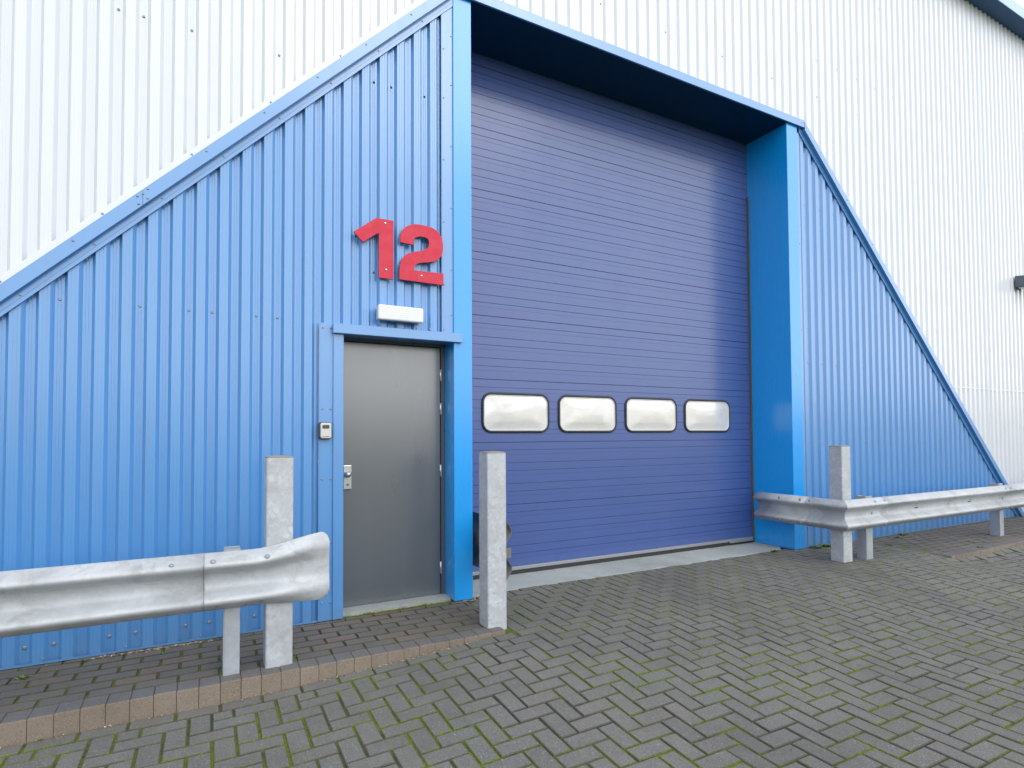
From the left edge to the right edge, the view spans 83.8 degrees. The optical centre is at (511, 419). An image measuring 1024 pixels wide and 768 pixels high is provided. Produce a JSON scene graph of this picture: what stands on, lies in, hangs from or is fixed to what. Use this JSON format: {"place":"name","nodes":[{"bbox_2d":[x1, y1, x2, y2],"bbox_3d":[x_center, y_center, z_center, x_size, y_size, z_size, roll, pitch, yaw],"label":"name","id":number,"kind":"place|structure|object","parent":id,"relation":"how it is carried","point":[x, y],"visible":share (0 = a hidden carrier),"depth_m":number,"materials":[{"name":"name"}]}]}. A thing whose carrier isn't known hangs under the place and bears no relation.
{"place":"outdoors","nodes":[
{"label":"outdoors","id":0,"kind":"place"},
{"bbox_2d":[0,599,484,713],"bbox_3d":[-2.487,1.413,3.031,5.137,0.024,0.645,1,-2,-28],"label":"footpath","id":1,"kind":"structure","parent":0,"point":[126,677],"depth_m":3.37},
{"bbox_2d":[14,675,31,679],"bbox_3d":[-2.648,1.396,3.087,0.076,0.019,0.052,-1,-2,20],"label":"weed","id":2,"kind":"object","parent":1,"relation":"on","point":[22,677],"visible":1,"depth_m":3.09,"materials":[{"name":"green plant"}]},
{"bbox_2d":[0,532,329,675],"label":"crash barrier","id":3,"kind":"object","parent":1,"relation":"on","point":[230,581],"visible":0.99,"depth_m":2.96,"materials":[{"name":"metal"}]},
{"bbox_2d":[263,455,293,668],"bbox_3d":[-1.360,0.883,3.317,0.146,1.344,0.146,1,-2,-28],"label":"steel bollard","id":4,"kind":"object","parent":1,"relation":"on","point":[278,529],"visible":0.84,"depth_m":3.26,"materials":[{"name":"grey metal"}]},
{"bbox_2d":[0,541,1023,767],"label":"block paved yard","id":5,"kind":"structure","parent":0,"point":[811,573],"depth_m":3.10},
{"bbox_2d":[0,627,505,747],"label":"kerb","id":6,"kind":"structure","parent":5,"relation":"on","point":[54,721],"depth_m":2.99,"materials":[{"name":"beige concrete"}]},
{"bbox_2d":[479,451,506,629],"bbox_3d":[-0.134,0.894,3.958,0.146,1.344,0.146,1,-2,-28],"label":"steel bollard","id":7,"kind":"object","parent":5,"relation":"on","point":[492,541],"visible":0.89,"depth_m":3.90,"materials":[{"name":"grey metal"}]},
{"bbox_2d":[473,511,511,580],"bbox_3d":[-0.237,0.976,4.489,0.167,0.440,0.891,1,-2,-28],"label":"crash barrier","id":8,"kind":"object","parent":7,"relation":"attached to","point":[476,542],"visible":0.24,"depth_m":4.65,"materials":[{"name":"metal"}]},
{"bbox_2d":[0,518,1007,757],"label":"grit","id":9,"kind":"object","parent":5,"relation":"on","point":[147,650],"visible":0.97,"depth_m":3.51,"materials":[{"name":"grey gravel"}]},
{"bbox_2d":[473,542,780,597],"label":"concrete sill","id":10,"kind":"structure","parent":5,"relation":"on","point":[546,577],"depth_m":5.63,"materials":[{"name":"grey concrete"}]},
{"bbox_2d":[821,543,830,546],"bbox_3d":[3.659,1.453,6.601,0.226,0.038,0.173,2,-3,-49],"label":"weed","id":11,"kind":"object","parent":5,"relation":"on","point":[826,545],"visible":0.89,"depth_m":6.58,"materials":[{"name":"green plant"}]},
{"bbox_2d":[829,445,852,561],"bbox_3d":[3.380,0.935,5.866,0.146,1.334,0.146,1,-2,-28],"label":"steel bollard","id":12,"kind":"object","parent":5,"relation":"on","point":[840,487],"visible":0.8,"depth_m":5.82,"materials":[{"name":"grey metal"}]},
{"bbox_2d":[753,483,1023,559],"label":"crash barrier","id":13,"kind":"object","parent":5,"relation":"on","point":[863,515],"visible":0.95,"depth_m":6.20,"materials":[{"name":"metal"}]},
{"bbox_2d":[938,537,1023,557],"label":"kerb","id":14,"kind":"structure","parent":5,"relation":"on","point":[978,550],"depth_m":6.43,"materials":[{"name":"grey concrete"}]},
{"bbox_2d":[0,516,1023,767],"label":"moss","id":15,"kind":"object","parent":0,"point":[508,630],"visible":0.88,"depth_m":2.83,"materials":[{"name":"green plant"}]},
{"bbox_2d":[873,516,1023,553],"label":"footpath","id":16,"kind":"structure","parent":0,"point":[968,536],"depth_m":7.13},
{"bbox_2d":[1013,0,1023,7],"label":"sky","id":17,"kind":"structure","parent":0,"point":[1021,2],"materials":[{"name":"white"}]},
{"label":"ground","id":18,"kind":"structure","parent":0,"visible":0},
{"bbox_2d":[0,0,1023,669],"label":"warehouse","id":19,"kind":"structure","parent":18,"relation":"on","point":[708,268],"depth_m":5.25,"materials":[{"name":"white paint"}]},
{"bbox_2d":[318,422,331,438],"bbox_3d":[-1.321,0.081,4.027,0.088,0.122,0.050,1,-2,-28],"label":"key safe","id":20,"kind":"object","parent":19,"relation":"attached to","point":[324,430],"visible":1,"depth_m":4.01,"materials":[{"name":"grey plastic"}]},
{"bbox_2d":[354,218,393,279],"bbox_3d":[-1.030,-1.273,4.234,0.295,0.444,0.046,1,-2,-28],"label":"numeral one","id":21,"kind":"object","parent":19,"relation":"attached to","point":[383,229],"visible":1,"depth_m":4.25,"materials":[{"name":"red"}]},
{"bbox_2d":[343,342,441,607],"bbox_3d":[-0.945,0.413,4.454,0.845,2.000,0.111,1,-2,-28],"label":"steel door","id":22,"kind":"structure","parent":19,"relation":"in","point":[392,469],"depth_m":4.46,"materials":[{"name":"grey paint"}]},
{"bbox_2d":[376,304,422,323],"bbox_3d":[-0.844,-0.786,4.291,0.348,0.112,0.091,1,-2,-28],"label":"bulkhead light","id":23,"kind":"object","parent":19,"relation":"attached to","point":[398,314],"visible":1,"depth_m":4.25,"materials":[{"name":"grey plastic"}]},
{"bbox_2d":[399,224,442,285],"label":"numeral two","id":24,"kind":"structure","parent":19,"relation":"attached to","point":[432,252],"depth_m":4.39,"materials":[{"name":"red"}]},
{"bbox_2d":[471,52,752,579],"bbox_3d":[1.156,-0.985,6.007,3.968,4.894,0.065,1,-2,-28],"label":"roller door","id":25,"kind":"structure","parent":19,"relation":"in","point":[610,322],"depth_m":5.91,"materials":[{"name":"blue paint"}]},
{"bbox_2d":[1015,275,1023,289],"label":"wall floodlight","id":26,"kind":"object","parent":19,"relation":"attached to","point":[1019,282],"depth_m":8.99,"materials":[{"name":"grey metal"}]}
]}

